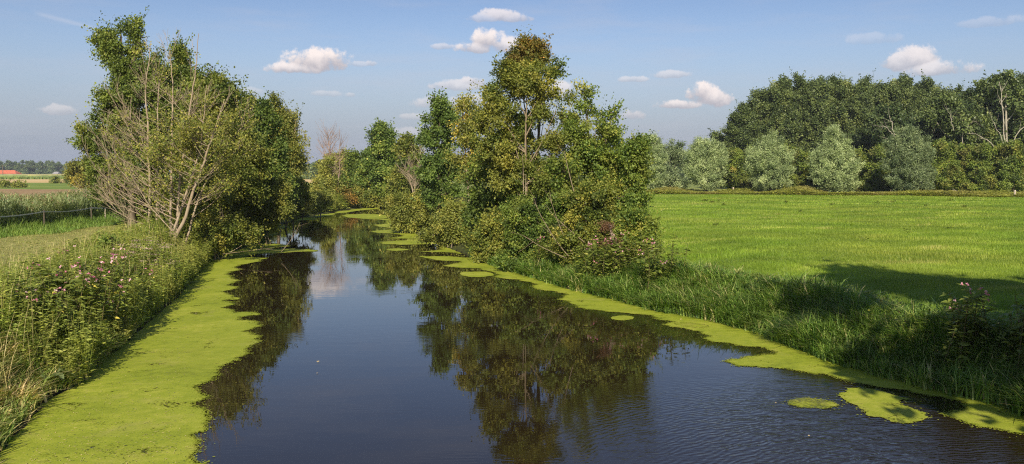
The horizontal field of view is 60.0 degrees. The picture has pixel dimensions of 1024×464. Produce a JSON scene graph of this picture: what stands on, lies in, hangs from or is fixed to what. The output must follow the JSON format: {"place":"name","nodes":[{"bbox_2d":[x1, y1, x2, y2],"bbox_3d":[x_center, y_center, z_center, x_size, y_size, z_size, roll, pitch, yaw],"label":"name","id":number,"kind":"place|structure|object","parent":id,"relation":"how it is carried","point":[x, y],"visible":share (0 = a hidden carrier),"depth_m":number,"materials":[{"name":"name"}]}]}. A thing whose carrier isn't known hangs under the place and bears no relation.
{"place":"outdoors","nodes":[
{"label":"outdoors","id":0,"kind":"place"},
{"bbox_2d":[0,189,114,237],"bbox_3d":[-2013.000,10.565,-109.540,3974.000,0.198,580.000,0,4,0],"label":"ploughed field","id":1,"kind":"structure","parent":0,"point":[24,191],"depth_m":156.96,"materials":[{"name":"soil"}]},
{"bbox_2d":[61,154,95,190],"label":"bush","id":2,"kind":"object","parent":1,"relation":"on","point":[73,172],"visible":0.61,"depth_m":148.48,"materials":[{"name":"green plant"}]},
{"bbox_2d":[0,223,137,273],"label":"mown path","id":3,"kind":"structure","parent":0,"point":[29,240],"depth_m":40.99,"materials":[{"name":"green plant"}]},
{"bbox_2d":[63,5,245,227],"bbox_3d":[-21.542,-6.549,54.054,11.091,14.219,7.244,0,4,0],"label":"alder tree","id":4,"kind":"object","parent":3,"relation":"on","point":[111,50],"visible":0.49,"depth_m":52.91,"materials":[{"name":"green plant"}]},
{"bbox_2d":[0,183,307,188],"bbox_3d":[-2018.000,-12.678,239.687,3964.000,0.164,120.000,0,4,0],"label":"green field","id":5,"kind":"structure","parent":0,"point":[49,185],"depth_m":213.23,"materials":[{"name":"green plant"}]},
{"bbox_2d":[311,147,348,183],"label":"round tree","id":6,"kind":"object","parent":5,"relation":"on","point":[337,165],"visible":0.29,"depth_m":187.42,"materials":[{"name":"green plant"}]},
{"bbox_2d":[0,207,995,451],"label":"river bed","id":7,"kind":"object","parent":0,"point":[56,393],"depth_m":17.46,"materials":[{"name":"green plant"}]},
{"bbox_2d":[0,196,1004,446],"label":"river bank","id":8,"kind":"structure","parent":0,"point":[462,248],"depth_m":47.98,"materials":[{"name":"green plant"}]},
{"bbox_2d":[0,261,46,324],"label":"balsam clump","id":9,"kind":"object","parent":8,"relation":"on","point":[31,288],"visible":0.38,"depth_m":18.55,"materials":[{"name":"green plant"}]},
{"bbox_2d":[14,285,82,352],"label":"balsam clump","id":10,"kind":"object","parent":8,"relation":"on","point":[62,307],"visible":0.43,"depth_m":18.71,"materials":[{"name":"green plant"}]},
{"bbox_2d":[0,187,117,226],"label":"reed bed","id":11,"kind":"object","parent":8,"relation":"on","point":[7,208],"visible":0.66,"depth_m":54.66,"materials":[{"name":"green plant"}]},
{"bbox_2d":[0,210,122,237],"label":"verge grass","id":12,"kind":"structure","parent":8,"relation":"on","point":[12,229],"depth_m":51.83,"materials":[{"name":"green plant"}]},
{"bbox_2d":[28,264,97,328],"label":"balsam clump","id":13,"kind":"object","parent":8,"relation":"on","point":[50,284],"visible":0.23,"depth_m":20.04,"materials":[{"name":"green plant"}]},
{"bbox_2d":[26,266,106,326],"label":"balsam clump","id":14,"kind":"object","parent":8,"relation":"on","point":[76,302],"visible":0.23,"depth_m":20.51,"materials":[{"name":"green plant"}]},
{"bbox_2d":[25,257,113,328],"bbox_3d":[-10.366,1.543,20.750,1.882,1.938,1.947,-4,5,-45],"label":"balsam clump","id":15,"kind":"object","parent":8,"relation":"on","point":[74,286],"visible":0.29,"depth_m":20.43,"materials":[{"name":"green plant"}]},
{"bbox_2d":[31,264,110,324],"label":"balsam clump","id":16,"kind":"object","parent":8,"relation":"on","point":[60,276],"visible":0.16,"depth_m":21.20,"materials":[{"name":"green plant"}]},
{"bbox_2d":[0,269,156,462],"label":"bank grass","id":17,"kind":"structure","parent":8,"relation":"on","point":[27,388],"depth_m":16.65,"materials":[{"name":"green plant"}]},
{"bbox_2d":[57,245,123,296],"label":"balsam clump","id":18,"kind":"object","parent":8,"relation":"on","point":[113,254],"visible":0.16,"depth_m":24.19,"materials":[{"name":"green plant"}]},
{"bbox_2d":[50,254,133,326],"bbox_3d":[-10.662,1.471,22.526,2.016,1.845,1.614,-2,4,-25],"label":"balsam clump","id":19,"kind":"object","parent":8,"relation":"on","point":[124,281],"visible":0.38,"depth_m":22.58,"materials":[{"name":"green plant"}]},
{"bbox_2d":[0,217,195,392],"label":"straw stalks","id":20,"kind":"object","parent":8,"relation":"on","point":[79,251],"visible":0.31,"depth_m":24.70,"materials":[{"name":"beige plant"}]},
{"bbox_2d":[65,276,131,336],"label":"balsam clump","id":21,"kind":"object","parent":8,"relation":"on","point":[108,306],"visible":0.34,"depth_m":21.06,"materials":[{"name":"green plant"}]},
{"bbox_2d":[0,206,230,387],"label":"bank weeds","id":22,"kind":"object","parent":8,"relation":"on","point":[194,257],"visible":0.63,"depth_m":23.14,"materials":[{"name":"green plant"}]},
{"bbox_2d":[95,248,146,285],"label":"balsam clump","id":23,"kind":"object","parent":8,"relation":"on","point":[136,264],"visible":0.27,"depth_m":27.13,"materials":[{"name":"green plant"}]},
{"bbox_2d":[73,27,261,242],"bbox_3d":[-15.521,-4.190,40.201,8.003,10.625,7.781,0,4,0],"label":"bare alder","id":24,"kind":"object","parent":8,"relation":"on","point":[188,132],"visible":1,"depth_m":40.25,"materials":[{"name":"green plant"}]},
{"bbox_2d":[139,161,241,226],"bbox_3d":[-16.622,-1.738,45.032,5.627,4.722,2.950,0,4,0],"label":"alder shrub","id":25,"kind":"object","parent":8,"relation":"on","point":[229,198],"visible":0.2,"depth_m":44.55,"materials":[{"name":"green plant"}]},
{"bbox_2d":[163,66,281,222],"bbox_3d":[-15.647,-4.243,48.874,5.279,9.935,5.821,3,5,39],"label":"alder tree","id":26,"kind":"object","parent":8,"relation":"on","point":[250,189],"visible":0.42,"depth_m":48.31,"materials":[{"name":"green plant"}]},
{"bbox_2d":[174,200,273,259],"bbox_3d":[-14.343,-0.065,43.039,5.418,3.343,2.676,0,4,0],"label":"alder shrub","id":27,"kind":"object","parent":8,"relation":"on","point":[224,231],"visible":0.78,"depth_m":42.60,"materials":[{"name":"green plant"}]},
{"bbox_2d":[219,166,304,244],"bbox_3d":[-15.125,-1.427,51.895,5.895,4.876,3.957,0,4,0],"label":"willow shrub","id":28,"kind":"object","parent":8,"relation":"on","point":[273,209],"visible":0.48,"depth_m":51.56,"materials":[{"name":"green plant"}]},
{"bbox_2d":[233,86,301,201],"bbox_3d":[-17.239,-4.879,59.847,5.943,9.923,4.815,0,4,0],"label":"alder tree","id":29,"kind":"object","parent":8,"relation":"on","point":[270,123],"visible":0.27,"depth_m":59.26,"materials":[{"name":"green plant"}]},
{"bbox_2d":[258,90,313,222],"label":"birch tree","id":30,"kind":"object","parent":8,"relation":"on","point":[297,153],"visible":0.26,"depth_m":71.02,"materials":[{"name":"green plant"}]},
{"bbox_2d":[283,173,317,229],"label":"willow shrub","id":31,"kind":"object","parent":8,"relation":"on","point":[307,195],"visible":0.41,"depth_m":65.79,"materials":[{"name":"green plant"}]},
{"bbox_2d":[298,186,335,217],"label":"willow shrub","id":32,"kind":"object","parent":8,"relation":"on","point":[324,200],"visible":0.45,"depth_m":83.63,"materials":[{"name":"green plant"}]},
{"bbox_2d":[310,154,349,194],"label":"alder tree","id":33,"kind":"object","parent":8,"relation":"on","point":[328,174],"visible":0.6,"depth_m":103.27,"materials":[{"name":"green plant"}]},
{"bbox_2d":[333,181,362,206],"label":"bank shrub","id":34,"kind":"object","parent":8,"relation":"on","point":[350,196],"visible":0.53,"depth_m":103.09,"materials":[{"name":"plant"}]},
{"bbox_2d":[336,145,366,189],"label":"alder tree","id":35,"kind":"object","parent":8,"relation":"on","point":[352,163],"visible":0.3,"depth_m":110.77,"materials":[{"name":"green plant"}]},
{"bbox_2d":[344,117,398,202],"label":"alder tree","id":36,"kind":"object","parent":8,"relation":"on","point":[372,171],"visible":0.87,"depth_m":106.56,"materials":[{"name":"green plant"}]},
{"bbox_2d":[358,187,387,207],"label":"bank shrub","id":37,"kind":"object","parent":8,"relation":"on","point":[368,200],"visible":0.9,"depth_m":106.05,"materials":[{"name":"green plant"}]},
{"bbox_2d":[382,131,425,195],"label":"alder tree","id":38,"kind":"object","parent":8,"relation":"on","point":[403,149],"visible":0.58,"depth_m":98.79,"materials":[{"name":"green plant"}]},
{"bbox_2d":[379,186,436,233],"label":"willow shrub","id":39,"kind":"object","parent":8,"relation":"on","point":[406,214],"visible":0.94,"depth_m":61.32,"materials":[{"name":"green plant"}]},
{"bbox_2d":[406,86,466,214],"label":"alder tree","id":40,"kind":"object","parent":8,"relation":"on","point":[433,172],"visible":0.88,"depth_m":59.30,"materials":[{"name":"green plant"}]},
{"bbox_2d":[407,194,468,247],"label":"willow shrub","id":41,"kind":"object","parent":8,"relation":"on","point":[443,231],"visible":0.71,"depth_m":49.54,"materials":[{"name":"green plant"}]},
{"bbox_2d":[436,79,489,202],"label":"alder tree","id":42,"kind":"object","parent":8,"relation":"on","point":[469,124],"visible":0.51,"depth_m":51.53,"materials":[{"name":"green plant"}]},
{"bbox_2d":[462,195,517,262],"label":"alder shrub","id":43,"kind":"object","parent":8,"relation":"on","point":[486,238],"visible":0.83,"depth_m":40.98,"materials":[{"name":"green plant"}]},
{"bbox_2d":[453,146,554,236],"bbox_3d":[-0.043,-1.781,46.076,6.149,5.950,3.921,0,4,0],"label":"alder tree","id":44,"kind":"object","parent":8,"relation":"on","point":[480,197],"visible":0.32,"depth_m":45.40,"materials":[{"name":"green plant"}]},
{"bbox_2d":[457,49,601,203],"bbox_3d":[1.032,-3.749,40.794,5.991,9.363,4.600,2,4,31],"label":"tall alder","id":45,"kind":"object","parent":8,"relation":"on","point":[505,153],"visible":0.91,"depth_m":40.47,"materials":[{"name":"green plant"}]},
{"bbox_2d":[488,179,576,272],"bbox_3d":[1.270,-0.182,38.062,4.617,4.261,3.426,0,4,0],"label":"alder shrub","id":46,"kind":"object","parent":8,"relation":"on","point":[523,216],"visible":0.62,"depth_m":37.45,"materials":[{"name":"green plant"}]},
{"bbox_2d":[528,236,552,266],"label":"balsam clump","id":47,"kind":"object","parent":8,"relation":"on","point":[538,254],"visible":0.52,"depth_m":36.01,"materials":[{"name":"green plant"}]},
{"bbox_2d":[536,168,624,266],"bbox_3d":[3.065,-0.558,35.028,4.235,4.045,2.844,0,4,0],"label":"alder shrub","id":48,"kind":"object","parent":8,"relation":"on","point":[590,207],"visible":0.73,"depth_m":34.64,"materials":[{"name":"green plant"}]},
{"bbox_2d":[573,236,616,276],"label":"balsam clump","id":49,"kind":"object","parent":8,"relation":"on","point":[591,256],"visible":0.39,"depth_m":32.27,"materials":[{"name":"green plant"}]},
{"bbox_2d":[574,239,623,280],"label":"balsam clump","id":50,"kind":"object","parent":8,"relation":"on","point":[598,263],"visible":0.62,"depth_m":31.54,"materials":[{"name":"green plant"}]},
{"bbox_2d":[594,220,625,260],"bbox_3d":[3.547,0.599,31.995,1.265,2.122,1.058,0,4,0],"label":"bramble tangle","id":51,"kind":"object","parent":8,"relation":"on","point":[607,226],"visible":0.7,"depth_m":31.85,"materials":[{"name":"plant"}]},
{"bbox_2d":[596,237,636,276],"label":"balsam clump","id":52,"kind":"object","parent":8,"relation":"on","point":[619,249],"visible":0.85,"depth_m":31.05,"materials":[{"name":"green plant"}]},
{"bbox_2d":[611,230,650,265],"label":"balsam clump","id":53,"kind":"object","parent":8,"relation":"on","point":[634,252],"visible":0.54,"depth_m":31.55,"materials":[{"name":"green plant"}]},
{"bbox_2d":[599,198,676,261],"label":"alder shrub","id":54,"kind":"object","parent":8,"relation":"on","point":[631,220],"visible":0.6,"depth_m":32.14,"materials":[{"name":"green plant"}]},
{"bbox_2d":[635,238,690,289],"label":"balsam clump","id":55,"kind":"object","parent":8,"relation":"on","point":[652,263],"visible":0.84,"depth_m":29.00,"materials":[{"name":"green plant"}]},
{"bbox_2d":[460,229,1023,416],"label":"bank grass","id":56,"kind":"structure","parent":8,"relation":"on","point":[799,325],"depth_m":21.32,"materials":[{"name":"green plant"}]},
{"bbox_2d":[542,246,1023,381],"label":"bank weeds","id":57,"kind":"object","parent":8,"relation":"on","point":[973,357],"visible":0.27,"depth_m":19.84,"materials":[{"name":"green plant"}]},
{"bbox_2d":[937,283,1007,365],"bbox_3d":[9.173,1.869,17.889,1.414,1.632,1.382,0,4,5],"label":"balsam clump","id":58,"kind":"object","parent":8,"relation":"on","point":[963,325],"visible":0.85,"depth_m":17.73,"materials":[{"name":"green plant"}]},
{"bbox_2d":[997,293,1023,379],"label":"balsam clump","id":59,"kind":"object","parent":8,"relation":"on","point":[1020,351],"visible":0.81,"depth_m":16.86,"materials":[{"name":"green plant"}]},
{"bbox_2d":[998,301,1023,367],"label":"balsam clump","id":60,"kind":"object","parent":8,"relation":"on","point":[1014,337],"visible":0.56,"depth_m":16.94,"materials":[{"name":"green plant"}]},
{"bbox_2d":[0,0,1023,171],"label":"sky","id":61,"kind":"structure","parent":0,"point":[679,67],"materials":[{"name":"blue"}]},
{"bbox_2d":[24,208,1023,463],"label":"river water","id":62,"kind":"structure","parent":0,"point":[368,348],"depth_m":17.40,"materials":[{"name":"blue liquid"}]},
{"bbox_2d":[0,243,317,463],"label":"duckweed mat","id":63,"kind":"object","parent":62,"relation":"on","point":[230,344],"visible":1,"depth_m":17.06,"materials":[{"name":"green plant"}]},
{"bbox_2d":[24,307,187,463],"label":"duckweed","id":64,"kind":"object","parent":63,"relation":"on","point":[109,424],"visible":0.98,"depth_m":14.44,"materials":[{"name":"green plant"}]},
{"bbox_2d":[361,218,1023,436],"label":"duckweed mat","id":65,"kind":"object","parent":62,"relation":"on","point":[978,413],"visible":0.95,"depth_m":21.12,"materials":[{"name":"green plant"}]},
{"bbox_2d":[783,397,844,408],"bbox_3d":[5.431,3.120,16.223,1.387,0.004,0.986,1,4,10],"label":"duckweed patch","id":66,"kind":"object","parent":62,"relation":"on","point":[828,404],"visible":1,"depth_m":16.16,"materials":[{"name":"green plant"}]},
{"bbox_2d":[836,387,938,425],"bbox_3d":[6.760,3.131,16.059,1.551,0.004,2.662,0,4,0],"label":"duckweed patch","id":67,"kind":"object","parent":62,"relation":"on","point":[872,402],"visible":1,"depth_m":16.02,"materials":[{"name":"green plant"}]},
{"bbox_2d":[341,180,1011,192],"bbox_3d":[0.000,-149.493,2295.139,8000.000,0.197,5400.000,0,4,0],"label":"field","id":68,"kind":"structure","parent":0,"point":[696,187],"depth_m":198.41,"materials":[{"name":"green plant"}]},
{"bbox_2d":[0,159,68,173],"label":"wood","id":69,"kind":"object","parent":68,"relation":"on","point":[46,167],"visible":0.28,"depth_m":1040.94,"materials":[{"name":"green plant"}]},
{"bbox_2d":[0,174,306,178],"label":"corn field","id":70,"kind":"structure","parent":68,"relation":"on","point":[26,176],"depth_m":461.35,"materials":[{"name":"plant"}]},
{"bbox_2d":[315,118,349,183],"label":"dead tree","id":71,"kind":"object","parent":68,"relation":"on","point":[328,143],"visible":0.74,"depth_m":111.61,"materials":[{"name":"plant"}]},
{"bbox_2d":[660,138,691,188],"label":"dark willow","id":72,"kind":"object","parent":68,"relation":"on","point":[675,152],"visible":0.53,"depth_m":173.56,"materials":[{"name":"green plant"}]},
{"bbox_2d":[718,120,740,164],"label":"poplar tree","id":73,"kind":"object","parent":68,"relation":"on","point":[729,139],"visible":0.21,"depth_m":177.46,"materials":[{"name":"green plant"}]},
{"bbox_2d":[726,93,767,188],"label":"poplar tree","id":74,"kind":"object","parent":68,"relation":"on","point":[744,118],"visible":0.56,"depth_m":175.62,"materials":[{"name":"green plant"}]},
{"bbox_2d":[749,86,780,139],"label":"poplar tree","id":75,"kind":"object","parent":68,"relation":"on","point":[762,96],"visible":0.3,"depth_m":179.55,"materials":[{"name":"green plant"}]},
{"bbox_2d":[763,73,803,163],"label":"poplar tree","id":76,"kind":"object","parent":68,"relation":"on","point":[786,124],"visible":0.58,"depth_m":177.66,"materials":[{"name":"green plant"}]},
{"bbox_2d":[789,66,814,172],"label":"poplar tree","id":77,"kind":"object","parent":68,"relation":"on","point":[803,88],"visible":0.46,"depth_m":180.04,"materials":[{"name":"green plant"}]},
{"bbox_2d":[800,77,842,161],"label":"poplar tree","id":78,"kind":"object","parent":68,"relation":"on","point":[821,103],"visible":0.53,"depth_m":177.39,"materials":[{"name":"green plant"}]},
{"bbox_2d":[826,73,859,134],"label":"poplar tree","id":79,"kind":"object","parent":68,"relation":"on","point":[841,91],"visible":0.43,"depth_m":179.17,"materials":[{"name":"green plant"}]},
{"bbox_2d":[840,68,876,135],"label":"poplar tree","id":80,"kind":"object","parent":68,"relation":"on","point":[862,100],"visible":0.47,"depth_m":177.19,"materials":[{"name":"green plant"}]},
{"bbox_2d":[852,124,876,171],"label":"broadleaf tree","id":81,"kind":"object","parent":68,"relation":"on","point":[862,136],"visible":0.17,"depth_m":164.80,"materials":[{"name":"green plant"}]},
{"bbox_2d":[870,79,893,121],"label":"poplar tree","id":82,"kind":"object","parent":68,"relation":"on","point":[882,91],"visible":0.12,"depth_m":180.22,"materials":[{"name":"green plant"}]},
{"bbox_2d":[866,101,916,190],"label":"old tree","id":83,"kind":"object","parent":68,"relation":"on","point":[891,116],"visible":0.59,"depth_m":155.85,"materials":[{"name":"green plant"}]},
{"bbox_2d":[885,71,921,118],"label":"poplar tree","id":84,"kind":"object","parent":68,"relation":"on","point":[901,88],"visible":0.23,"depth_m":178.50,"materials":[{"name":"green plant"}]},
{"bbox_2d":[907,69,934,112],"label":"poplar tree","id":85,"kind":"object","parent":68,"relation":"on","point":[921,98],"visible":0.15,"depth_m":179.39,"materials":[{"name":"green plant"}]},
{"bbox_2d":[915,92,994,189],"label":"old tree","id":86,"kind":"object","parent":68,"relation":"on","point":[939,107],"visible":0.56,"depth_m":155.73,"materials":[{"name":"green plant"}]},
{"bbox_2d":[957,82,984,113],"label":"broadleaf tree","id":87,"kind":"object","parent":68,"relation":"on","point":[969,92],"visible":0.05,"depth_m":170.66,"materials":[{"name":"green plant"}]},
{"bbox_2d":[935,69,1023,161],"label":"old tree","id":88,"kind":"object","parent":68,"relation":"on","point":[1004,83],"visible":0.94,"depth_m":154.08,"materials":[{"name":"green plant"}]},
{"bbox_2d":[976,107,1011,164],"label":"broadleaf tree","id":89,"kind":"object","parent":68,"relation":"on","point":[994,118],"visible":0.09,"depth_m":157.94,"materials":[{"name":"green plant"}]},
{"bbox_2d":[421,192,1023,319],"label":"meadow","id":90,"kind":"structure","parent":0,"point":[841,252],"depth_m":42.43,"materials":[{"name":"green plant"}]},
{"bbox_2d":[500,24,555,205],"bbox_3d":[0.747,-4.654,42.833,2.668,10.466,2.635,0,4,0],"label":"alder tree","id":91,"kind":"object","parent":90,"relation":"on","point":[536,46],"visible":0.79,"depth_m":42.10,"materials":[{"name":"green plant"}]},
{"bbox_2d":[540,77,629,243],"bbox_3d":[3.405,-2.829,37.855,4.539,7.519,3.199,0,4,0],"label":"alder tree","id":92,"kind":"object","parent":90,"relation":"on","point":[593,154],"visible":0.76,"depth_m":37.49,"materials":[{"name":"green plant"}]},
{"bbox_2d":[607,126,660,217],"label":"alder tree","id":93,"kind":"object","parent":90,"relation":"on","point":[633,153],"visible":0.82,"depth_m":35.55,"materials":[{"name":"green plant"}]},
{"bbox_2d":[642,130,671,189],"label":"willow tree","id":94,"kind":"object","parent":90,"relation":"on","point":[659,155],"visible":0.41,"depth_m":143.79,"materials":[{"name":"green plant"}]},
{"bbox_2d":[681,135,729,191],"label":"willow tree","id":95,"kind":"object","parent":90,"relation":"on","point":[706,160],"visible":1,"depth_m":140.13,"materials":[{"name":"green plant"}]},
{"bbox_2d":[720,147,750,189],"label":"hedge alder","id":96,"kind":"object","parent":90,"relation":"on","point":[734,179],"visible":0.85,"depth_m":147.44,"materials":[{"name":"green plant"}]},
{"bbox_2d":[738,130,797,190],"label":"willow tree","id":97,"kind":"object","parent":90,"relation":"on","point":[767,165],"visible":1,"depth_m":135.76,"materials":[{"name":"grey plant"}]},
{"bbox_2d":[577,185,1023,196],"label":"tall weeds","id":98,"kind":"object","parent":90,"relation":"on","point":[805,190],"visible":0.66,"depth_m":130.50,"materials":[{"name":"green plant"}]},
{"bbox_2d":[788,150,817,186],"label":"hedge alder","id":99,"kind":"object","parent":90,"relation":"on","point":[802,167],"visible":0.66,"depth_m":142.97,"materials":[{"name":"green plant"}]},
{"bbox_2d":[804,124,865,191],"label":"willow tree","id":100,"kind":"object","parent":90,"relation":"on","point":[838,167],"visible":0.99,"depth_m":131.83,"materials":[{"name":"green plant"}]},
{"bbox_2d":[853,144,897,191],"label":"hedge alder","id":101,"kind":"object","parent":90,"relation":"on","point":[874,180],"visible":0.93,"depth_m":138.91,"materials":[{"name":"green plant"}]},
{"bbox_2d":[878,123,939,190],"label":"willow tree","id":102,"kind":"object","parent":90,"relation":"on","point":[906,163],"visible":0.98,"depth_m":127.14,"materials":[{"name":"green plant"}]},
{"bbox_2d":[928,139,964,190],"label":"hedge alder","id":103,"kind":"object","parent":90,"relation":"on","point":[946,154],"visible":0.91,"depth_m":134.69,"materials":[{"name":"green plant"}]},
{"bbox_2d":[945,139,978,190],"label":"hedge alder","id":104,"kind":"object","parent":90,"relation":"on","point":[962,150],"visible":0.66,"depth_m":135.68,"materials":[{"name":"green plant"}]},
{"bbox_2d":[957,141,1001,192],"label":"hedge alder","id":105,"kind":"object","parent":90,"relation":"on","point":[980,179],"visible":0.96,"depth_m":132.91,"materials":[{"name":"green plant"}]},
{"bbox_2d":[987,142,1011,190],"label":"hedge alder","id":106,"kind":"object","parent":90,"relation":"on","point":[993,158],"visible":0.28,"depth_m":134.29,"materials":[{"name":"green plant"}]},
{"bbox_2d":[992,134,1023,192],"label":"hedge alder","id":107,"kind":"object","parent":90,"relation":"on","point":[1010,173],"visible":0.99,"depth_m":131.22,"materials":[{"name":"green plant"}]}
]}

